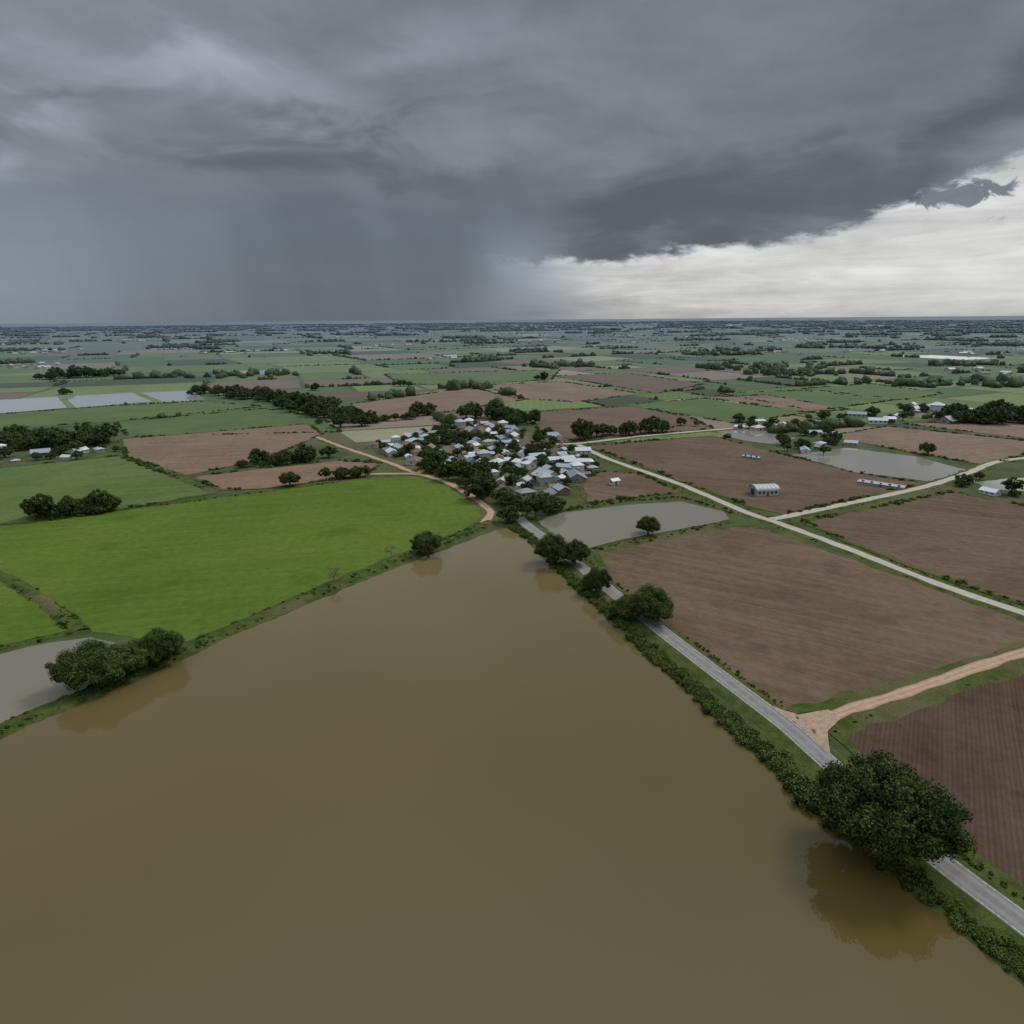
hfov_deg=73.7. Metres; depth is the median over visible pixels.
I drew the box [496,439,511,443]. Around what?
village house
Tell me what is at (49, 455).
broadleaf tree
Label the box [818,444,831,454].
broadleaf tree
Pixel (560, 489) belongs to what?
village house
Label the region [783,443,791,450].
broadleaf tree
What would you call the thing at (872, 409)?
broadleaf tree
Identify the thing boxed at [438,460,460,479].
broadleaf tree
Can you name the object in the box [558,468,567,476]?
village house
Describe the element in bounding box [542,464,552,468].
village house
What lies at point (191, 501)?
field bank
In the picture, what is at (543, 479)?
village house
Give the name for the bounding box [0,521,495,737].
lake bank
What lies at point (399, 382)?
broadleaf tree
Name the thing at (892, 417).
farm house
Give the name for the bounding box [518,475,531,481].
village house
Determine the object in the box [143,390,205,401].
flooded paddy
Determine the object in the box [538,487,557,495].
village house
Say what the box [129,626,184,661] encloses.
broadleaf tree
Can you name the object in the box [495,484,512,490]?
village house
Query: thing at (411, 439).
village house
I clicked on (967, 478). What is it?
broadleaf tree
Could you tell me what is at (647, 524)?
broadleaf tree
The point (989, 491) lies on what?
farm house
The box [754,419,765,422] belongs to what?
farm house
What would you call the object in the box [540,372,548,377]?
broadleaf tree
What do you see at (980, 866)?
roadside grass
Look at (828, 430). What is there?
broadleaf tree
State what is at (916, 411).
farm house
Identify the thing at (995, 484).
pond water
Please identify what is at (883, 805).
broadleaf tree
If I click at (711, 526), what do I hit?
pond bank
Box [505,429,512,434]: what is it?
village house
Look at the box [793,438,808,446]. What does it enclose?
broadleaf tree
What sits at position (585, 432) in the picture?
broadleaf tree
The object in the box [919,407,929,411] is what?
broadleaf tree
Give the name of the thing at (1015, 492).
broadleaf tree
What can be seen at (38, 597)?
field bank
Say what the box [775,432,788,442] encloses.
broadleaf tree
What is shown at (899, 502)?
hedgerow
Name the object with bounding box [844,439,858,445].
farm house
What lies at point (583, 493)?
field margin
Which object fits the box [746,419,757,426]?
broadleaf tree
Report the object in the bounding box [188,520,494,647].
lakeside shrubs
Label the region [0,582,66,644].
crop field
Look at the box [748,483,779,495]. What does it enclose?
farm shed
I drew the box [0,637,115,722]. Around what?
pond water
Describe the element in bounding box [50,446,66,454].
broadleaf tree
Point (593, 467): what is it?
village house
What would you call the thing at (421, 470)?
dirt track
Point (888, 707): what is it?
grass road verge
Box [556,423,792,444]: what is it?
gravel road
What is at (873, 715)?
roadside grass
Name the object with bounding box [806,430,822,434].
farm house
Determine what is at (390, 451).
village house
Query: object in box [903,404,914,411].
broadleaf tree
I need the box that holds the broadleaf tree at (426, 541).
[409,530,442,553]
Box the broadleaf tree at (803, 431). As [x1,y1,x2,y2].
[798,428,809,435]
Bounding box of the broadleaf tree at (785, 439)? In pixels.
[777,435,791,445]
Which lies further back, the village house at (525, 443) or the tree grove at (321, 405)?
the tree grove at (321, 405)
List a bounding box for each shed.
[608,477,620,484]
[742,454,760,459]
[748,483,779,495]
[858,479,905,489]
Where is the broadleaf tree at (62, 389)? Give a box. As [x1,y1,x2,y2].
[57,388,69,391]
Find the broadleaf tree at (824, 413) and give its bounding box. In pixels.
[816,409,830,416]
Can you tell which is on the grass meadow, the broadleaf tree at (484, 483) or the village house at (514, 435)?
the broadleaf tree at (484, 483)
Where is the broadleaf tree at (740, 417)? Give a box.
[732,414,745,420]
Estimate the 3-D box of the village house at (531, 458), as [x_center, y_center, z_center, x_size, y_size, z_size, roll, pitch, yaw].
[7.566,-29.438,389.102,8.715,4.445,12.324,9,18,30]
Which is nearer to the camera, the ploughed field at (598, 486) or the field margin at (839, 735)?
the field margin at (839, 735)
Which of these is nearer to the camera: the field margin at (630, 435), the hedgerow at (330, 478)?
the hedgerow at (330, 478)
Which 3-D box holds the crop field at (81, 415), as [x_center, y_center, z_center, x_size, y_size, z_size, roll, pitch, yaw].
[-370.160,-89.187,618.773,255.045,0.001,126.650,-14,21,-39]
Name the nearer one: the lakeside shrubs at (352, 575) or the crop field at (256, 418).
the lakeside shrubs at (352, 575)
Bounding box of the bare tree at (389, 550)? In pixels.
[384,545,396,556]
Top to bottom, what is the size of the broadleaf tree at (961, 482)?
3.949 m
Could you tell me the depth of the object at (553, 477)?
348.00 m
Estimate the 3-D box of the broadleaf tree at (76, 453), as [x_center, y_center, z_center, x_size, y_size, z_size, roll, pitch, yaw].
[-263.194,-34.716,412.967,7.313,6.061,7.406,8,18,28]
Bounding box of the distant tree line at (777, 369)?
[0,336,1023,437]
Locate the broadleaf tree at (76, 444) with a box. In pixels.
[67,440,85,449]
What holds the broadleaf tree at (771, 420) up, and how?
on the grass meadow
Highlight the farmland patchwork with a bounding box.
[0,321,1023,441]
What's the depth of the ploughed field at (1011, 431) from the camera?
502.45 m
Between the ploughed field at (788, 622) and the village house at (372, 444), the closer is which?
the ploughed field at (788, 622)
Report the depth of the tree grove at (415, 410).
565.61 m
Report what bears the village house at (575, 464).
on the village ground at (448, 448)
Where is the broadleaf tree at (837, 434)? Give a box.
[828,431,842,439]
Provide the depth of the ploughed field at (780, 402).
659.79 m
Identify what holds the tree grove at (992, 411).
on the grass meadow
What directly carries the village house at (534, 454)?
on the village ground at (448, 448)
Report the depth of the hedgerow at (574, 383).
785.29 m
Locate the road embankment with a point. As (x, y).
(806, 763)
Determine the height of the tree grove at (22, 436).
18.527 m
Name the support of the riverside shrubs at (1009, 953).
on the road embankment
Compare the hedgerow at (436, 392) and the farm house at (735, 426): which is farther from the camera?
the hedgerow at (436, 392)
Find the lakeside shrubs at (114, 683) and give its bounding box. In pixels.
[0,620,242,734]
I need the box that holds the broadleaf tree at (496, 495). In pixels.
[489,487,513,500]
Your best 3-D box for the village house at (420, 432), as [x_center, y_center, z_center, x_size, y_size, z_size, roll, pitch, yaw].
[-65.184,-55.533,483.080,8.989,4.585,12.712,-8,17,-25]
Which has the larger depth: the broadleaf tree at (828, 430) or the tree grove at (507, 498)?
the broadleaf tree at (828, 430)
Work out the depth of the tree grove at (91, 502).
290.71 m
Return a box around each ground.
[0,316,1023,377]
[376,424,599,514]
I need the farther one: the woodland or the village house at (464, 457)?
the woodland
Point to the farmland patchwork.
(195, 366)
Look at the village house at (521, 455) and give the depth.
401.44 m
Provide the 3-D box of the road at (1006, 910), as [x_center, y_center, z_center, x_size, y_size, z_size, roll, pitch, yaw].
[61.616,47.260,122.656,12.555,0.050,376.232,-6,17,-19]
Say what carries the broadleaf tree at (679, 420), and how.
on the grass meadow
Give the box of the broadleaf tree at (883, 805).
[812,748,977,865]
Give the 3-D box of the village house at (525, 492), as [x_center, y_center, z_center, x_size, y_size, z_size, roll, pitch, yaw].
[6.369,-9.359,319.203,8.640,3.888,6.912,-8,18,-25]
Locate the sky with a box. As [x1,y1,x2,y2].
[0,0,1023,323]
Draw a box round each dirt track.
[313,436,414,473]
[370,473,494,521]
[414,445,520,473]
[832,648,1023,718]
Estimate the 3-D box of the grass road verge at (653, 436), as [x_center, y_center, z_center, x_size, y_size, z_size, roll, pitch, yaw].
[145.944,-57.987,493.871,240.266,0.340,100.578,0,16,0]
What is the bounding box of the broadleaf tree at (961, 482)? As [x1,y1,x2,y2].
[954,479,970,485]
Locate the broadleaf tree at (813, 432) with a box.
[809,430,817,435]
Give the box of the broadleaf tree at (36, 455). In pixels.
[31,452,42,459]
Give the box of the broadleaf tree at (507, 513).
[496,505,523,522]
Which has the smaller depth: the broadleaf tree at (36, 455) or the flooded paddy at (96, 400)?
the broadleaf tree at (36, 455)
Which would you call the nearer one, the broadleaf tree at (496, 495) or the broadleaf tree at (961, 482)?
the broadleaf tree at (496, 495)
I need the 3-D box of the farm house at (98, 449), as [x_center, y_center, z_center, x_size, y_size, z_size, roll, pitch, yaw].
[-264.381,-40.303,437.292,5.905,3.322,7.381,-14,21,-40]
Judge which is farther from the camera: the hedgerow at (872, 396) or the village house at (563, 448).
the hedgerow at (872, 396)
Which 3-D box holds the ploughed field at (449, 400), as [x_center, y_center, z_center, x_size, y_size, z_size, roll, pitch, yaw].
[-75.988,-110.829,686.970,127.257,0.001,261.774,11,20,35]
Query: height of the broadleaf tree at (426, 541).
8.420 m
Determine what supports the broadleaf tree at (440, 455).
on the grass meadow
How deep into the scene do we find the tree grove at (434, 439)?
451.16 m
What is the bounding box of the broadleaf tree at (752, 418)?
[747,416,756,420]
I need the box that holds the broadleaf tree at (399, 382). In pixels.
[397,380,404,385]
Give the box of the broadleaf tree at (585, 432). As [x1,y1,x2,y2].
[575,428,591,439]
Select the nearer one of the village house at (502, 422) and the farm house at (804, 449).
the farm house at (804, 449)
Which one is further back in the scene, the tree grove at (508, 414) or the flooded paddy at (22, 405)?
the flooded paddy at (22, 405)
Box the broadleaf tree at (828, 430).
[822,427,835,433]
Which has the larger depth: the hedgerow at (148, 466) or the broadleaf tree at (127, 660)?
the hedgerow at (148, 466)
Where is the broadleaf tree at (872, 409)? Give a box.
[865,405,879,414]
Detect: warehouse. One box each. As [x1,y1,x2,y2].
[511,458,535,469]
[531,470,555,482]
[545,455,575,463]
[556,463,580,470]
[564,458,590,465]
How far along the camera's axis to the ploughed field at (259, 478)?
365.38 m
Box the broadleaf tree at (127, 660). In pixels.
[91,642,148,685]
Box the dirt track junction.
[773,706,840,751]
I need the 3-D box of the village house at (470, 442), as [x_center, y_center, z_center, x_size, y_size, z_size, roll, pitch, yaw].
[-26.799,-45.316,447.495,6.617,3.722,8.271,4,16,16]
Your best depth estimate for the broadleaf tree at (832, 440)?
438.50 m
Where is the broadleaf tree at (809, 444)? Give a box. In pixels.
[801,440,811,447]
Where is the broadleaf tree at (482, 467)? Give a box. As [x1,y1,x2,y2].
[465,460,491,474]
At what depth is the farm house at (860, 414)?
558.04 m
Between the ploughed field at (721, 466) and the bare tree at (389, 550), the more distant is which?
the ploughed field at (721, 466)
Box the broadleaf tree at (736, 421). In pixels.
[734,419,743,424]
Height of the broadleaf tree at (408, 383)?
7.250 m
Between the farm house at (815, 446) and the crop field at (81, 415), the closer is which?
the farm house at (815, 446)
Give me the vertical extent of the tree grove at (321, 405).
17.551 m
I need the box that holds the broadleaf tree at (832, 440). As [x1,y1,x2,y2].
[826,436,839,444]
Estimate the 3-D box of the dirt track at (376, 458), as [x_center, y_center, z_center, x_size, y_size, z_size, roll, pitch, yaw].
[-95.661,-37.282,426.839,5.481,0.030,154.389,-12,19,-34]
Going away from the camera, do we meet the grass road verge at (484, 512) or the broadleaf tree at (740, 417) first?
the grass road verge at (484, 512)
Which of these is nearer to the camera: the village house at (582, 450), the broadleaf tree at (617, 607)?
the broadleaf tree at (617, 607)
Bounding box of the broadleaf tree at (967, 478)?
[955,473,974,481]
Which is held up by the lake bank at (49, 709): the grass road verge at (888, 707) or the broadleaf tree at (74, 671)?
the broadleaf tree at (74, 671)
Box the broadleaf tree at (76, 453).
[71,449,83,458]
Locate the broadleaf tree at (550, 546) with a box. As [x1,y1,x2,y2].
[533,532,569,562]
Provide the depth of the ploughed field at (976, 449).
444.68 m
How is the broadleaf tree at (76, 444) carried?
on the grass meadow
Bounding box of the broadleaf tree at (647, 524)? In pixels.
[636,515,660,533]
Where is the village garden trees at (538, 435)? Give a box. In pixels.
[374,419,599,495]
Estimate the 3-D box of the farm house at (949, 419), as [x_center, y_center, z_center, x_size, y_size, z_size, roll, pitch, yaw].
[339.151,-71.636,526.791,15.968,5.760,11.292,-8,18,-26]
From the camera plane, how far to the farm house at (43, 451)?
427.04 m
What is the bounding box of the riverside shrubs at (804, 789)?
[576,586,907,872]
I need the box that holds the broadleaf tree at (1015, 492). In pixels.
[1008,489,1021,496]
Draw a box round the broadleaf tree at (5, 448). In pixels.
[0,446,12,456]
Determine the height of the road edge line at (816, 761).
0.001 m
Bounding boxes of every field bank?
[0,477,368,527]
[0,572,89,631]
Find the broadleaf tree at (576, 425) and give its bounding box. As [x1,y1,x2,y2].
[570,418,589,438]
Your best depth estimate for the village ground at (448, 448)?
418.70 m
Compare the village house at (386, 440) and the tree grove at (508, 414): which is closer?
the village house at (386, 440)
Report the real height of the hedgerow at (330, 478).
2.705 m
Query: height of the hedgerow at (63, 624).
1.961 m
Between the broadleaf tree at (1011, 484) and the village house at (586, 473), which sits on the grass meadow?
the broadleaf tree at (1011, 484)
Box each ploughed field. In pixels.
[123,424,318,474]
[197,461,376,488]
[305,389,441,400]
[353,388,518,420]
[490,382,638,401]
[528,406,710,439]
[559,373,701,392]
[583,472,680,503]
[592,436,916,512]
[600,527,1023,709]
[705,395,841,411]
[811,493,1023,600]
[842,426,1023,463]
[845,674,1023,886]
[911,422,1023,437]
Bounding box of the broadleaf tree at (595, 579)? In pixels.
[581,567,612,591]
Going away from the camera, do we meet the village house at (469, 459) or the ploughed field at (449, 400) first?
the village house at (469, 459)
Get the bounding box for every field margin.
[0,455,217,523]
[117,423,322,475]
[191,460,380,490]
[527,406,714,440]
[576,471,682,503]
[588,435,922,513]
[594,525,1023,713]
[802,492,1023,604]
[829,665,1023,901]
[841,426,1023,463]
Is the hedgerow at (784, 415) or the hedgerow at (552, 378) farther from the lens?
the hedgerow at (552, 378)
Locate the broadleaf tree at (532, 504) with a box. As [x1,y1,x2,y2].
[522,493,548,518]
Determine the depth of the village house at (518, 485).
326.57 m
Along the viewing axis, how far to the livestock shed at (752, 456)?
399.66 m
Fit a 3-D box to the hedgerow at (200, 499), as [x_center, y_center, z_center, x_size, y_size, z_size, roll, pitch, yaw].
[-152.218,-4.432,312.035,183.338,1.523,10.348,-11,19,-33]
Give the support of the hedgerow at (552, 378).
on the grass meadow
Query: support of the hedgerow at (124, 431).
on the grass meadow
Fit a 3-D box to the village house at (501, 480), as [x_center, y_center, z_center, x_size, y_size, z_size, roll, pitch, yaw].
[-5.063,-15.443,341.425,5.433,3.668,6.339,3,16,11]
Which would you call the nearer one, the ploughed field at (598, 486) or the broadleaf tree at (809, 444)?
the ploughed field at (598, 486)
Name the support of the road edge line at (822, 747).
on the road at (1006, 910)
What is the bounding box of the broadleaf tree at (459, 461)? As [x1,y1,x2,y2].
[452,459,471,464]
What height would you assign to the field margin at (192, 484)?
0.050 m
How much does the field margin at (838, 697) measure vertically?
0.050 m
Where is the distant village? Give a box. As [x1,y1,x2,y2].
[0,330,1023,375]
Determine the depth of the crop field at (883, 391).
752.19 m
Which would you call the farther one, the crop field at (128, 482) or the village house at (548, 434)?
the village house at (548, 434)
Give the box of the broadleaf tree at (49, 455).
[44,452,57,458]
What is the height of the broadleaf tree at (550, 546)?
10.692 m
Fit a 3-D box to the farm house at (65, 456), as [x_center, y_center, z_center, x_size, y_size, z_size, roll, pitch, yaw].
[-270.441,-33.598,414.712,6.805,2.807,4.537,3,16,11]
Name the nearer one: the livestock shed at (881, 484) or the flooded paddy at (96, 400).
the livestock shed at (881, 484)
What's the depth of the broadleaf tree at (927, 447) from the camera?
405.33 m
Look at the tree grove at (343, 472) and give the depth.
355.84 m
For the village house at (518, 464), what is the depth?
373.62 m
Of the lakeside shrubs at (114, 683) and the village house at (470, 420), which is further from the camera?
the village house at (470, 420)
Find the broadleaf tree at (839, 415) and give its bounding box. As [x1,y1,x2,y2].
[836,413,845,419]
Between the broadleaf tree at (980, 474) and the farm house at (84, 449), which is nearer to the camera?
the broadleaf tree at (980, 474)
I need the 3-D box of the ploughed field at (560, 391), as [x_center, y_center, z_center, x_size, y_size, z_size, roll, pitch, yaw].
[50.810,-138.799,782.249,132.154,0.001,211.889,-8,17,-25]
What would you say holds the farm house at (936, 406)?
on the farmland patchwork
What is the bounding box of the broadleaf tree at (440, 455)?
[421,447,449,462]
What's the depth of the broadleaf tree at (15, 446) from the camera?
440.31 m
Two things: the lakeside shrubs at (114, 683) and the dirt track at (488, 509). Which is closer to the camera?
the lakeside shrubs at (114, 683)
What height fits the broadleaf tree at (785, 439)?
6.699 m
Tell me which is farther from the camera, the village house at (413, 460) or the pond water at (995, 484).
the village house at (413, 460)
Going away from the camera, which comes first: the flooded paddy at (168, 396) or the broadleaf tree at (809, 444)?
the broadleaf tree at (809, 444)
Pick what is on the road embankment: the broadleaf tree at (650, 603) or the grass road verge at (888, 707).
the broadleaf tree at (650, 603)
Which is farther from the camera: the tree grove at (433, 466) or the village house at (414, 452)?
the village house at (414, 452)
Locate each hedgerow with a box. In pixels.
[0,454,204,520]
[0,630,79,646]
[6,401,260,427]
[6,579,85,630]
[42,477,369,519]
[113,408,341,436]
[120,423,323,472]
[201,458,381,489]
[350,387,523,421]
[384,369,560,384]
[491,381,635,401]
[531,406,713,440]
[551,372,703,392]
[554,496,731,512]
[584,470,675,502]
[587,437,917,513]
[589,520,733,549]
[635,397,810,423]
[716,394,848,412]
[719,389,896,410]
[800,383,942,399]
[800,489,1023,605]
[841,425,1023,461]
[902,421,1013,436]
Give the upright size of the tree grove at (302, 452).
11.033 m
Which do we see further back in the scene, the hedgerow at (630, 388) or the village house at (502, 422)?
the hedgerow at (630, 388)
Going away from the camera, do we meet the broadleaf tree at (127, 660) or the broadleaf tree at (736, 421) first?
the broadleaf tree at (127, 660)
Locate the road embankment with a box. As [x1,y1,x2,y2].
[508,510,1023,946]
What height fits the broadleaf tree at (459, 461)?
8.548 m
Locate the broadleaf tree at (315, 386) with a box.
[310,383,319,389]
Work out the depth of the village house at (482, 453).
397.79 m
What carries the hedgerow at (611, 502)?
on the pond bank at (647, 498)
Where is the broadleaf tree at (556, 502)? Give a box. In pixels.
[538,494,566,511]
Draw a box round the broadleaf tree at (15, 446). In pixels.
[7,444,21,450]
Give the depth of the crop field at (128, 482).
349.79 m
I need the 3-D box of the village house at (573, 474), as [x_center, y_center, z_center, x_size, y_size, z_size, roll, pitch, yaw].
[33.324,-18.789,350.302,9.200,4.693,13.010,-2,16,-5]
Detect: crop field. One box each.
[0,401,261,428]
[0,456,209,522]
[0,477,481,640]
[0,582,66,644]
[119,409,335,436]
[386,370,558,384]
[627,398,805,423]
[727,390,888,406]
[804,384,943,399]
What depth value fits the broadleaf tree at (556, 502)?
289.54 m
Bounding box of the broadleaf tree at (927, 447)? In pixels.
[919,442,936,453]
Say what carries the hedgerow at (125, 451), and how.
on the grass meadow
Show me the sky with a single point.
(162, 161)
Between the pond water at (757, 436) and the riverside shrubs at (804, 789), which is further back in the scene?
the pond water at (757, 436)
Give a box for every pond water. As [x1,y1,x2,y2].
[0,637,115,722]
[538,501,728,547]
[717,430,794,444]
[793,448,965,480]
[974,478,1023,490]
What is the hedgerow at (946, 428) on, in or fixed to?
on the grass meadow
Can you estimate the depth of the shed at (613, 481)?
338.68 m
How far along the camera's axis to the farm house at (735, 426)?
505.63 m
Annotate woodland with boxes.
[0,320,1023,344]
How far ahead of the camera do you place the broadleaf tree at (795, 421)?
518.07 m
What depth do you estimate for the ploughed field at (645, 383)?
890.39 m
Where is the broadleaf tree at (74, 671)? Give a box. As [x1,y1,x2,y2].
[45,638,122,691]
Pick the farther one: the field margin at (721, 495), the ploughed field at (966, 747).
the field margin at (721, 495)
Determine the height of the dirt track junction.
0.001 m
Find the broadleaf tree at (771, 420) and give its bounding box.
[767,417,779,423]
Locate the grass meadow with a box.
[0,374,1023,984]
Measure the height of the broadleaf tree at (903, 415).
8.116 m
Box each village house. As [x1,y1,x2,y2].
[367,441,378,448]
[379,446,389,453]
[381,439,390,442]
[385,447,397,456]
[391,435,399,442]
[392,443,402,450]
[401,437,416,443]
[404,453,412,459]
[404,456,421,464]
[409,448,421,455]
[411,429,427,437]
[454,444,464,450]
[455,419,466,426]
[460,453,475,459]
[463,426,477,431]
[464,418,473,425]
[465,440,477,445]
[465,456,475,463]
[470,442,480,448]
[472,437,480,442]
[476,449,490,460]
[479,421,488,425]
[482,439,492,446]
[488,458,505,470]
[491,469,498,477]
[494,453,503,458]
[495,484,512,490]
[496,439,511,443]
[496,476,506,485]
[497,420,507,424]
[498,434,510,439]
[501,449,509,454]
[502,425,515,429]
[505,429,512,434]
[510,431,518,439]
[510,453,524,458]
[512,462,523,467]
[514,488,536,497]
[516,482,524,489]
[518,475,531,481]
[521,441,530,446]
[521,455,536,461]
[527,452,545,456]
[531,467,557,476]
[536,473,551,485]
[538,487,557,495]
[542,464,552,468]
[545,432,558,437]
[552,483,569,494]
[555,474,565,482]
[556,435,567,442]
[558,446,567,450]
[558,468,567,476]
[566,468,587,481]
[569,461,583,471]
[574,447,591,453]
[581,471,590,475]
[586,465,598,470]
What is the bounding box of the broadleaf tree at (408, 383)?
[405,381,413,385]
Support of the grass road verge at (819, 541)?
on the grass meadow
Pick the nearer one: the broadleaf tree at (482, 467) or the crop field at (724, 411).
the broadleaf tree at (482, 467)
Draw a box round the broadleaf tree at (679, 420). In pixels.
[676,417,686,424]
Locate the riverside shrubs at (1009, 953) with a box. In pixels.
[508,523,1023,980]
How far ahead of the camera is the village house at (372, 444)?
441.03 m
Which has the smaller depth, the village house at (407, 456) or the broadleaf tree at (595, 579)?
the broadleaf tree at (595, 579)
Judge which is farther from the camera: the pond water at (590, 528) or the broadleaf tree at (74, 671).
the pond water at (590, 528)
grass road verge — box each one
[314,436,415,472]
[369,472,498,522]
[415,446,520,473]
[566,427,749,445]
[575,444,1023,617]
[766,456,1023,521]
[813,643,1023,735]
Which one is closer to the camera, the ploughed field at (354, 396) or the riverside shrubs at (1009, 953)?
the riverside shrubs at (1009, 953)
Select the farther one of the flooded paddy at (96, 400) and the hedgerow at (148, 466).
the flooded paddy at (96, 400)
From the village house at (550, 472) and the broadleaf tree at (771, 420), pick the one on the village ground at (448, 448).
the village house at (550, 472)
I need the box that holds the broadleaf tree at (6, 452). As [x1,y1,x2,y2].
[0,448,13,456]
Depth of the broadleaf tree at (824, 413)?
549.79 m
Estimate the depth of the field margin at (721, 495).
354.26 m
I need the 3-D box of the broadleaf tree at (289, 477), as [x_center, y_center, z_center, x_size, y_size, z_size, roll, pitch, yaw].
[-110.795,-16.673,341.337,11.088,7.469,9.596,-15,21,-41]
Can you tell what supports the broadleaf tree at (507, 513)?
on the road embankment
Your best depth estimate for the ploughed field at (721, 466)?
365.03 m
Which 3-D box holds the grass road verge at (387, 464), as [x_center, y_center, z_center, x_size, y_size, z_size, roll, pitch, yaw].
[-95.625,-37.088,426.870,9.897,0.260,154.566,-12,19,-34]
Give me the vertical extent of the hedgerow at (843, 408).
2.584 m
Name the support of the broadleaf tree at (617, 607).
on the road embankment
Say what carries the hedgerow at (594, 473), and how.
on the grass meadow
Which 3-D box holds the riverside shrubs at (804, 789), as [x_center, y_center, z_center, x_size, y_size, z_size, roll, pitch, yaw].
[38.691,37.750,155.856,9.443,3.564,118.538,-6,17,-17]
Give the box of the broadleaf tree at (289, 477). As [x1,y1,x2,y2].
[278,471,300,485]
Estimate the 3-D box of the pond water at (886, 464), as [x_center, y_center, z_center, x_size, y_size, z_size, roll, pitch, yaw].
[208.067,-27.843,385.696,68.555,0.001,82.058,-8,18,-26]
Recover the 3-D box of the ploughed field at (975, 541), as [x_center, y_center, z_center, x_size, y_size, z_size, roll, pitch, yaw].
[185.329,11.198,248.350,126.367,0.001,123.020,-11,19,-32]
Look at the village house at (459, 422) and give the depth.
518.76 m
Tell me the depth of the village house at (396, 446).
431.80 m
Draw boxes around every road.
[516,511,1023,936]
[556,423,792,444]
[576,444,1023,615]
[769,457,1023,519]
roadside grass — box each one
[521,510,1023,898]
[835,683,969,728]
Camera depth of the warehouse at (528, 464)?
376.51 m
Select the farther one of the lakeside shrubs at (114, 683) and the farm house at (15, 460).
the farm house at (15, 460)
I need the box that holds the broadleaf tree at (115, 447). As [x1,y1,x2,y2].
[110,445,119,451]
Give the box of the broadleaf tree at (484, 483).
[469,473,499,499]
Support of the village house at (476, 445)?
on the village ground at (448, 448)
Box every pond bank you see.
[0,629,89,650]
[550,495,733,512]
[590,520,735,552]
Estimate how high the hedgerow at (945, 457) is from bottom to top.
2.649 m
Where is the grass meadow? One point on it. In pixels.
(576, 498)
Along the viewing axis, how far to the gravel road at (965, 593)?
245.41 m
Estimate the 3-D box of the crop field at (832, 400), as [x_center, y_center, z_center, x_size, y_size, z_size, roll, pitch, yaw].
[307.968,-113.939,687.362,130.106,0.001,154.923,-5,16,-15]
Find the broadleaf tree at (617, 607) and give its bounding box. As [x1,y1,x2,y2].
[607,594,640,617]
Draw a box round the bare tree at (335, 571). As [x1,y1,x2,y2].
[327,567,340,581]
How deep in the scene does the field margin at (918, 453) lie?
444.07 m
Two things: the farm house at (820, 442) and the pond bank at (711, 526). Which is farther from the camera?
the farm house at (820, 442)
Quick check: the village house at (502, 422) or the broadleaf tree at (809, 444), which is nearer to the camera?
the broadleaf tree at (809, 444)
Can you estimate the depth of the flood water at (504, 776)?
107.00 m
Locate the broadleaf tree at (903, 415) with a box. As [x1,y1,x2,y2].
[897,411,908,420]
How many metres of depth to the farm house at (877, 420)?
524.35 m
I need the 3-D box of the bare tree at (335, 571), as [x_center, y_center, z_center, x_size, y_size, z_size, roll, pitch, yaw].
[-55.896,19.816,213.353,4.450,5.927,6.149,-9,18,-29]
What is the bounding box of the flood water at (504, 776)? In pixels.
[0,528,1023,1023]
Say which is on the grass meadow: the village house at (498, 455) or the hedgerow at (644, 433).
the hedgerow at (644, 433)
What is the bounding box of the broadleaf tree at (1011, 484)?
[1000,477,1023,494]
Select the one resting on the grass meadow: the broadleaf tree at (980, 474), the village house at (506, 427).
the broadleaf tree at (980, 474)
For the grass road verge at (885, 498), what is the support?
on the grass meadow
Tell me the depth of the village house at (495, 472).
356.00 m
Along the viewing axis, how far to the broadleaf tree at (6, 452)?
418.95 m
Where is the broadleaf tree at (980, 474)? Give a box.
[973,471,985,479]
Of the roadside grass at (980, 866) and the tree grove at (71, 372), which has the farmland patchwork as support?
the tree grove at (71, 372)
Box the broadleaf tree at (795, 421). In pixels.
[790,418,799,423]
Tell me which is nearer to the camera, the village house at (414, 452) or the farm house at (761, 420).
the village house at (414, 452)
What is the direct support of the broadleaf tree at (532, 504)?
on the grass meadow
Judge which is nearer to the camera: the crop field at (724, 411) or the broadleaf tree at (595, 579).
the broadleaf tree at (595, 579)
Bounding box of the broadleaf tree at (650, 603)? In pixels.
[625,583,674,621]
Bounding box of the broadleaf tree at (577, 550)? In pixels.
[561,538,590,564]
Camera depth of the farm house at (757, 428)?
496.69 m
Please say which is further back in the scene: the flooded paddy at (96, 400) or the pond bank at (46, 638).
the flooded paddy at (96, 400)
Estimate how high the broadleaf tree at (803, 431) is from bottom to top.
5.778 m
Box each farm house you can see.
[10,459,19,462]
[30,448,50,454]
[59,454,73,459]
[70,446,88,453]
[93,446,105,452]
[734,424,744,428]
[750,425,764,430]
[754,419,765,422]
[799,445,810,453]
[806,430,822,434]
[813,441,826,445]
[813,444,832,450]
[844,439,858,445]
[847,411,866,417]
[866,417,888,423]
[883,416,896,421]
[909,409,920,412]
[929,402,944,412]
[938,415,958,423]
[978,486,1001,496]
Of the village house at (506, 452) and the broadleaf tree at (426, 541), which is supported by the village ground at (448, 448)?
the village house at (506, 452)
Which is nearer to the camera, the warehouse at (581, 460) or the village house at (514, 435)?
the warehouse at (581, 460)
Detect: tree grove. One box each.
[0,422,120,448]
[19,488,121,519]
[32,364,125,379]
[186,384,372,426]
[236,443,338,467]
[317,465,371,479]
[352,401,437,422]
[411,430,473,445]
[415,456,492,498]
[455,401,540,424]
[498,491,549,509]
[581,415,673,437]
[930,398,1023,423]
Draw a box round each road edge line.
[515,519,1023,935]
[530,523,1023,910]
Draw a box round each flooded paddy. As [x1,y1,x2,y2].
[0,397,66,412]
[65,393,151,407]
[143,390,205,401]

